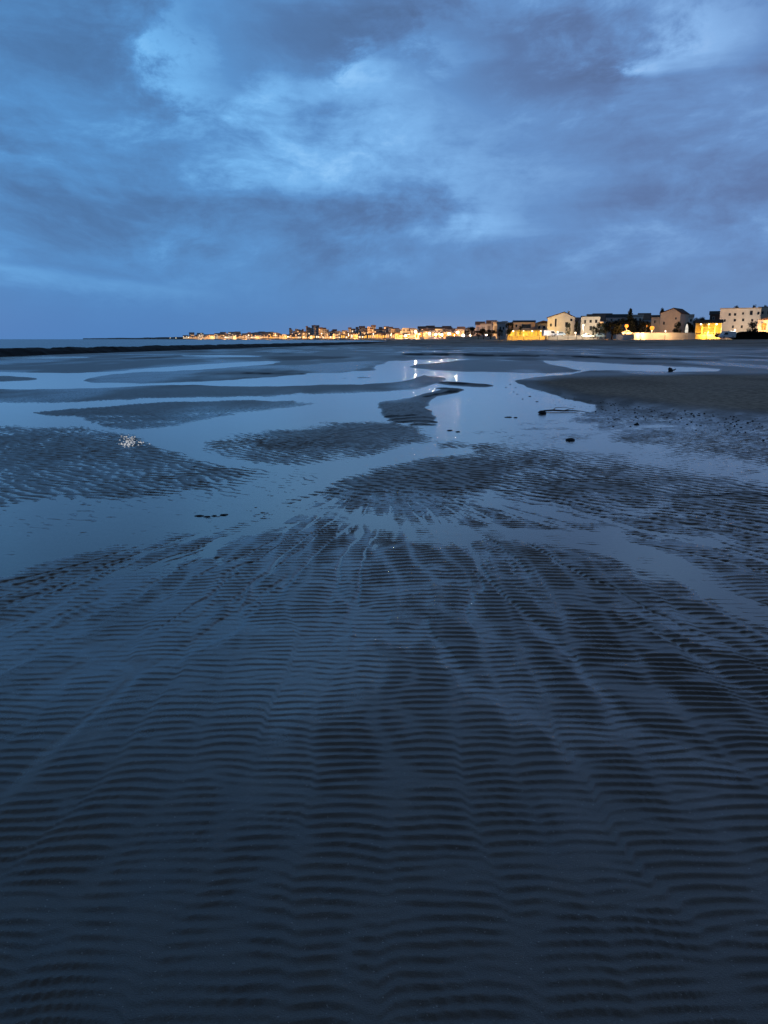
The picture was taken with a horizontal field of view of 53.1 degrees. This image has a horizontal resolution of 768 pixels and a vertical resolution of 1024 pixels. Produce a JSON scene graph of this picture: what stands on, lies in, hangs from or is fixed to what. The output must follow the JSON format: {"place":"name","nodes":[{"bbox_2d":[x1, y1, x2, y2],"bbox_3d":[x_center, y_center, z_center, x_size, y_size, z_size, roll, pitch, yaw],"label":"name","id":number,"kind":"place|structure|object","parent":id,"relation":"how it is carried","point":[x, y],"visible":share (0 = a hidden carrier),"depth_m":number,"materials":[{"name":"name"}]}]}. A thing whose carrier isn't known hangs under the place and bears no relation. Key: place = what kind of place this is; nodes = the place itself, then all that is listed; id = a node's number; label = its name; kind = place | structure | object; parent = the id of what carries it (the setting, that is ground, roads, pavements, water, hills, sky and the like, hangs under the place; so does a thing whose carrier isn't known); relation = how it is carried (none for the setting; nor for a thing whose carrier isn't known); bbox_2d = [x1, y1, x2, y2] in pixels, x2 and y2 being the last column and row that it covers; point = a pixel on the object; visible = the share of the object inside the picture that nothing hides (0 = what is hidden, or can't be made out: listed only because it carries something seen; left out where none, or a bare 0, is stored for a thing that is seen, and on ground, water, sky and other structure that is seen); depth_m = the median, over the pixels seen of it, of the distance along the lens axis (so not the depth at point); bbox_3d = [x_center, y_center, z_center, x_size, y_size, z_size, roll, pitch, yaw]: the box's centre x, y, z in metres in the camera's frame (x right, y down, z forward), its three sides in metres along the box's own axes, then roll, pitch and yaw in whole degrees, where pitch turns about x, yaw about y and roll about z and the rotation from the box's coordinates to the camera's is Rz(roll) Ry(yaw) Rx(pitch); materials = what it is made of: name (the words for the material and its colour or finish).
{"place":"outdoors","nodes":[
{"label":"outdoors","id":0,"kind":"place"},
{"bbox_2d":[0,339,379,347],"bbox_3d":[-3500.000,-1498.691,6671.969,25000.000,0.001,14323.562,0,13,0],"label":"sea","id":1,"kind":"structure","parent":0,"point":[30,343],"depth_m":348.87,"materials":[{"name":"blue liquid"}]},
{"bbox_2d":[0,329,767,1023],"bbox_3d":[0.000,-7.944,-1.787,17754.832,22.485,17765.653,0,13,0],"label":"sand flats","id":2,"kind":"structure","parent":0,"point":[390,745],"depth_m":3.11,"materials":[{"name":"grey sand"}]},
{"bbox_2d":[119,436,141,445],"bbox_3d":[-3.867,-1.080,11.610,0.413,0.023,1.507,-7,14,-28],"label":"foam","id":3,"kind":"object","parent":2,"relation":"on","point":[129,440],"visible":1,"depth_m":11.51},
{"bbox_2d":[0,341,388,356],"bbox_3d":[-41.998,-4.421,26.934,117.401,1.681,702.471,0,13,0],"label":"breakwater","id":4,"kind":"object","parent":2,"relation":"on","point":[5,352],"visible":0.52,"depth_m":93.12,"materials":[{"name":"black stone"}]},
{"bbox_2d":[273,332,277,338],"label":"town building","id":5,"kind":"structure","parent":2,"relation":"on","point":[275,334],"depth_m":1796.15,"materials":[{"name":"beige paint"}]},
{"bbox_2d":[302,331,306,338],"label":"town building","id":6,"kind":"structure","parent":2,"relation":"on","point":[304,334],"depth_m":1522.68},
{"bbox_2d":[306,327,309,335],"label":"town building","id":7,"kind":"structure","parent":2,"relation":"on","point":[308,330],"depth_m":1652.05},
{"bbox_2d":[376,332,381,338],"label":"town building","id":8,"kind":"structure","parent":2,"relation":"on","point":[378,334],"depth_m":987.99,"materials":[{"name":"beige paint"}]},
{"bbox_2d":[394,332,399,338],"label":"town building","id":9,"kind":"structure","parent":2,"relation":"on","point":[397,334],"depth_m":855.98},
{"bbox_2d":[402,328,408,333],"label":"town building","id":10,"kind":"structure","parent":2,"relation":"on","point":[405,329],"depth_m":853.45,"materials":[{"name":"beige paint"}]},
{"bbox_2d":[409,328,415,338],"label":"town building","id":11,"kind":"structure","parent":2,"relation":"on","point":[411,333],"depth_m":759.65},
{"bbox_2d":[419,330,423,338],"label":"town building","id":12,"kind":"structure","parent":2,"relation":"on","point":[421,334],"depth_m":692.89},
{"bbox_2d":[423,329,427,338],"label":"town building","id":13,"kind":"structure","parent":2,"relation":"on","point":[425,333],"depth_m":657.68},
{"bbox_2d":[428,328,434,338],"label":"town building","id":14,"kind":"structure","parent":2,"relation":"on","point":[431,332],"depth_m":634.17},
{"bbox_2d":[431,327,441,338],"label":"town building","id":15,"kind":"structure","parent":2,"relation":"on","point":[438,328],"depth_m":646.37,"materials":[{"name":"beige paint"}]},
{"bbox_2d":[434,331,440,338],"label":"town building","id":16,"kind":"structure","parent":2,"relation":"on","point":[438,335],"depth_m":584.90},
{"bbox_2d":[442,326,450,338],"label":"town building","id":17,"kind":"structure","parent":2,"relation":"on","point":[443,328],"depth_m":602.77,"materials":[{"name":"beige paint"}]},
{"bbox_2d":[445,329,452,338],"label":"town building","id":18,"kind":"structure","parent":2,"relation":"on","point":[448,332],"depth_m":526.52,"materials":[{"name":"beige paint"}]},
{"bbox_2d":[457,327,464,335],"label":"town building","id":19,"kind":"structure","parent":2,"relation":"on","point":[460,330],"depth_m":499.96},
{"bbox_2d":[465,326,475,335],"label":"tree","id":20,"kind":"object","parent":2,"relation":"on","point":[471,329],"visible":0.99,"depth_m":350.42,"materials":[{"name":"green plant"}]},
{"bbox_2d":[446,336,495,338],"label":"sea wall","id":21,"kind":"structure","parent":2,"relation":"on","point":[466,337],"depth_m":336.44,"materials":[{"name":"grey concrete"}]},
{"bbox_2d":[476,330,482,338],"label":"tree","id":22,"kind":"object","parent":2,"relation":"on","point":[479,332],"visible":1,"depth_m":328.58,"materials":[{"name":"green plant"}]},
{"bbox_2d":[475,322,484,335],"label":"town building","id":23,"kind":"structure","parent":2,"relation":"on","point":[478,326],"depth_m":466.98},
{"bbox_2d":[480,323,486,334],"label":"town building","id":24,"kind":"structure","parent":2,"relation":"on","point":[484,325],"depth_m":439.60,"materials":[{"name":"beige paint"}]},
{"bbox_2d":[480,328,486,338],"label":"tree","id":25,"kind":"object","parent":2,"relation":"on","point":[483,330],"visible":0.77,"depth_m":335.40,"materials":[{"name":"green plant"}]},
{"bbox_2d":[486,320,496,332],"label":"town building","id":26,"kind":"structure","parent":2,"relation":"on","point":[488,322],"depth_m":436.90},
{"bbox_2d":[486,329,496,338],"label":"tree","id":27,"kind":"object","parent":2,"relation":"on","point":[490,333],"visible":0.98,"depth_m":320.80,"materials":[{"name":"green plant"}]},
{"bbox_2d":[492,323,496,338],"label":"town building","id":28,"kind":"structure","parent":2,"relation":"on","point":[494,326],"depth_m":383.16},
{"bbox_2d":[496,329,502,338],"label":"tree","id":29,"kind":"object","parent":2,"relation":"on","point":[499,332],"visible":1,"depth_m":291.90,"materials":[{"name":"green plant"}]},
{"bbox_2d":[497,322,506,338],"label":"beach house","id":30,"kind":"structure","parent":2,"relation":"on","point":[500,325],"depth_m":309.42,"materials":[{"name":"paint"}]},
{"bbox_2d":[505,322,513,333],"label":"tree","id":31,"kind":"object","parent":2,"relation":"on","point":[507,326],"visible":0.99,"depth_m":286.79,"materials":[{"name":"green plant"}]},
{"bbox_2d":[513,320,535,329],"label":"villa","id":32,"kind":"object","parent":2,"relation":"on","point":[527,324],"visible":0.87,"depth_m":291.75,"materials":[{"name":"paint"}]},
{"bbox_2d":[522,324,530,327],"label":"window","id":33,"kind":"structure","parent":32,"relation":"in","point":[523,325],"depth_m":291.42,"materials":[{"name":"glass"}]},
{"bbox_2d":[507,330,544,339],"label":"lit terrace","id":34,"kind":"structure","parent":2,"relation":"on","point":[529,334],"depth_m":286.71,"materials":[{"name":"yellow paint"}]},
{"bbox_2d":[535,321,547,338],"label":"villa","id":35,"kind":"object","parent":2,"relation":"on","point":[541,325],"visible":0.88,"depth_m":294.52,"materials":[{"name":"concrete"}]},
{"bbox_2d":[542,330,555,336],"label":"parked van","id":36,"kind":"object","parent":2,"relation":"on","point":[546,333],"visible":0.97,"depth_m":267.86,"materials":[{"name":"white paint"}]},
{"bbox_2d":[553,332,565,335],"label":"parked car","id":37,"kind":"object","parent":2,"relation":"on","point":[561,333],"visible":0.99,"depth_m":267.04,"materials":[{"name":"white paint"}]},
{"bbox_2d":[547,311,575,334],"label":"gabled house","id":38,"kind":"structure","parent":2,"relation":"on","point":[558,322],"depth_m":279.73,"materials":[{"name":"paint"}]},
{"bbox_2d":[544,407,583,411],"bbox_3d":[3.821,-2.208,16.505,0.859,0.065,1.006,0,13,0],"label":"driftwood branch","id":39,"kind":"object","parent":2,"relation":"on","point":[562,410],"visible":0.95,"depth_m":16.30,"materials":[{"name":"wood"}]},
{"bbox_2d":[565,322,570,334],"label":"tree","id":40,"kind":"object","parent":2,"relation":"on","point":[567,327],"visible":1,"depth_m":266.42,"materials":[{"name":"green plant"}]},
{"bbox_2d":[547,335,596,339],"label":"sea wall","id":41,"kind":"structure","parent":2,"relation":"on","point":[560,337],"depth_m":275.01,"materials":[{"name":"beige concrete"}]},
{"bbox_2d":[574,320,580,338],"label":"tree","id":42,"kind":"object","parent":2,"relation":"on","point":[576,325],"visible":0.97,"depth_m":274.12,"materials":[{"name":"green plant"}]},
{"bbox_2d":[581,333,593,337],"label":"parked car","id":43,"kind":"object","parent":2,"relation":"on","point":[587,335],"visible":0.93,"depth_m":266.24,"materials":[{"name":"white paint"}]},
{"bbox_2d":[580,316,600,338],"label":"floodlit house","id":44,"kind":"structure","parent":2,"relation":"on","point":[589,322],"depth_m":276.05,"materials":[{"name":"paint"}]},
{"bbox_2d":[595,322,600,338],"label":"tree","id":45,"kind":"object","parent":2,"relation":"on","point":[597,326],"visible":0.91,"depth_m":270.33,"materials":[{"name":"green plant"}]},
{"bbox_2d":[593,334,604,337],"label":"parked car","id":46,"kind":"object","parent":2,"relation":"on","point":[599,335],"visible":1,"depth_m":267.23,"materials":[{"name":"grey paint"}]},
{"bbox_2d":[599,316,605,337],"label":"town building","id":47,"kind":"structure","parent":2,"relation":"on","point":[602,319],"depth_m":374.08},
{"bbox_2d":[592,313,612,315],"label":"town building","id":48,"kind":"structure","parent":2,"relation":"on","point":[598,314],"depth_m":385.05,"materials":[{"name":"grey"}]},
{"bbox_2d":[599,323,610,338],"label":"tree","id":49,"kind":"object","parent":2,"relation":"on","point":[604,330],"visible":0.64,"depth_m":264.64,"materials":[{"name":"green plant"}]},
{"bbox_2d":[603,320,621,339],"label":"tree","id":50,"kind":"object","parent":2,"relation":"on","point":[610,325],"visible":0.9,"depth_m":259.82,"materials":[{"name":"green plant"}]},
{"bbox_2d":[605,314,628,338],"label":"hillside house","id":51,"kind":"structure","parent":2,"relation":"on","point":[611,317],"depth_m":313.74,"materials":[{"name":"paint"}]},
{"bbox_2d":[613,322,623,333],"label":"tree","id":52,"kind":"object","parent":2,"relation":"on","point":[617,325],"visible":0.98,"depth_m":258.23,"materials":[{"name":"green plant"}]},
{"bbox_2d":[618,318,627,329],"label":"tree","id":53,"kind":"object","parent":2,"relation":"on","point":[623,321],"visible":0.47,"depth_m":276.34,"materials":[{"name":"green plant"}]},
{"bbox_2d":[616,334,632,339],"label":"sea wall","id":54,"kind":"structure","parent":2,"relation":"on","point":[624,336],"depth_m":254.47,"materials":[{"name":"grey concrete"}]},
{"bbox_2d":[621,331,633,333],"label":"parked car","id":55,"kind":"object","parent":2,"relation":"on","point":[626,332],"visible":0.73,"depth_m":256.26,"materials":[{"name":"white paint"}]},
{"bbox_2d":[623,308,635,332],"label":"conifer","id":56,"kind":"object","parent":2,"relation":"on","point":[630,322],"visible":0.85,"depth_m":267.39,"materials":[{"name":"green plant"}]},
{"bbox_2d":[632,319,643,332],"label":"tree","id":57,"kind":"object","parent":2,"relation":"on","point":[638,329],"visible":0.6,"depth_m":273.48,"materials":[{"name":"green plant"}]},
{"bbox_2d":[633,315,643,337],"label":"hillside house","id":58,"kind":"structure","parent":2,"relation":"on","point":[637,317],"depth_m":320.32,"materials":[{"name":"paint"}]},
{"bbox_2d":[638,321,649,332],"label":"tree","id":59,"kind":"object","parent":2,"relation":"on","point":[642,325],"visible":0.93,"depth_m":266.20,"materials":[{"name":"green plant"}]},
{"bbox_2d":[643,315,650,332],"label":"town building","id":60,"kind":"structure","parent":2,"relation":"on","point":[646,318],"depth_m":389.30,"materials":[{"name":"grey"}]},
{"bbox_2d":[644,321,650,331],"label":"tree","id":61,"kind":"object","parent":2,"relation":"on","point":[648,325],"visible":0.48,"depth_m":283.59,"materials":[{"name":"green plant"}]},
{"bbox_2d":[535,391,763,439],"bbox_3d":[4.775,-2.578,18.188,3.915,0.086,15.176,-3,13,-14],"label":"shingle","id":62,"kind":"object","parent":2,"relation":"on","point":[678,419],"visible":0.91,"depth_m":14.91,"materials":[{"name":"grey stone"}]},
{"bbox_2d":[650,315,659,332],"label":"gable wing","id":63,"kind":"structure","parent":2,"relation":"on","point":[655,321],"depth_m":278.91,"materials":[{"name":"beige paint"}]},
{"bbox_2d":[633,333,694,339],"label":"sea wall","id":64,"kind":"structure","parent":2,"relation":"on","point":[657,336],"depth_m":251.53,"materials":[{"name":"beige concrete"}]},
{"bbox_2d":[659,308,689,332],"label":"gabled house","id":65,"kind":"structure","parent":2,"relation":"on","point":[670,318],"depth_m":274.28,"materials":[{"name":"paint"}]},
{"bbox_2d":[673,322,681,332],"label":"tree","id":66,"kind":"object","parent":2,"relation":"on","point":[675,330],"visible":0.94,"depth_m":254.73,"materials":[{"name":"green plant"}]},
{"bbox_2d":[685,322,694,332],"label":"tree","id":67,"kind":"object","parent":2,"relation":"on","point":[690,328],"visible":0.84,"depth_m":277.80,"materials":[{"name":"green plant"}]},
{"bbox_2d":[688,314,694,327],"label":"hillside house","id":68,"kind":"structure","parent":2,"relation":"on","point":[690,318],"depth_m":305.54,"materials":[{"name":"paint"}]},
{"bbox_2d":[695,320,722,338],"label":"beach pavilion","id":69,"kind":"structure","parent":2,"relation":"on","point":[714,327],"depth_m":258.10,"materials":[{"name":"concrete"}]},
{"bbox_2d":[709,311,719,319],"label":"hillside house","id":70,"kind":"structure","parent":2,"relation":"on","point":[714,315],"depth_m":291.38,"materials":[{"name":"paint"}]},
{"bbox_2d":[718,331,735,337],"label":"parked van","id":71,"kind":"object","parent":2,"relation":"on","point":[729,334],"visible":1,"depth_m":242.74,"materials":[{"name":"white paint"}]},
{"bbox_2d":[720,308,761,338],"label":"apartment block","id":72,"kind":"structure","parent":2,"relation":"on","point":[737,319],"depth_m":264.10,"materials":[{"name":"paint"}]},
{"bbox_2d":[728,331,767,338],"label":"hedge","id":73,"kind":"object","parent":2,"relation":"on","point":[753,335],"visible":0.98,"depth_m":244.01,"materials":[{"name":"green plant"}]},
{"bbox_2d":[746,321,757,331],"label":"tree","id":74,"kind":"object","parent":2,"relation":"on","point":[755,324],"visible":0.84,"depth_m":246.91,"materials":[{"name":"green plant"}]},
{"bbox_2d":[757,318,767,331],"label":"cafe","id":75,"kind":"structure","parent":2,"relation":"on","point":[761,323],"depth_m":255.26,"materials":[{"name":"concrete"}]},
{"bbox_2d":[761,323,766,329],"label":"window","id":76,"kind":"structure","parent":75,"relation":"in","point":[762,324],"depth_m":255.27,"materials":[{"name":"glass"}]},
{"bbox_2d":[758,307,767,318],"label":"apartment block","id":77,"kind":"structure","parent":2,"relation":"on","point":[764,312],"depth_m":266.29,"materials":[{"name":"paint"}]},
{"bbox_2d":[0,355,767,516],"bbox_3d":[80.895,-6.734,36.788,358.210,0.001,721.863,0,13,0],"label":"tidal water","id":78,"kind":"structure","parent":0,"point":[467,412],"depth_m":12.79,"materials":[{"name":"blue liquid"}]},
{"bbox_2d":[0,0,767,338],"label":"sky","id":79,"kind":"structure","parent":0,"point":[169,168],"materials":[{"name":"blue"}]}
]}

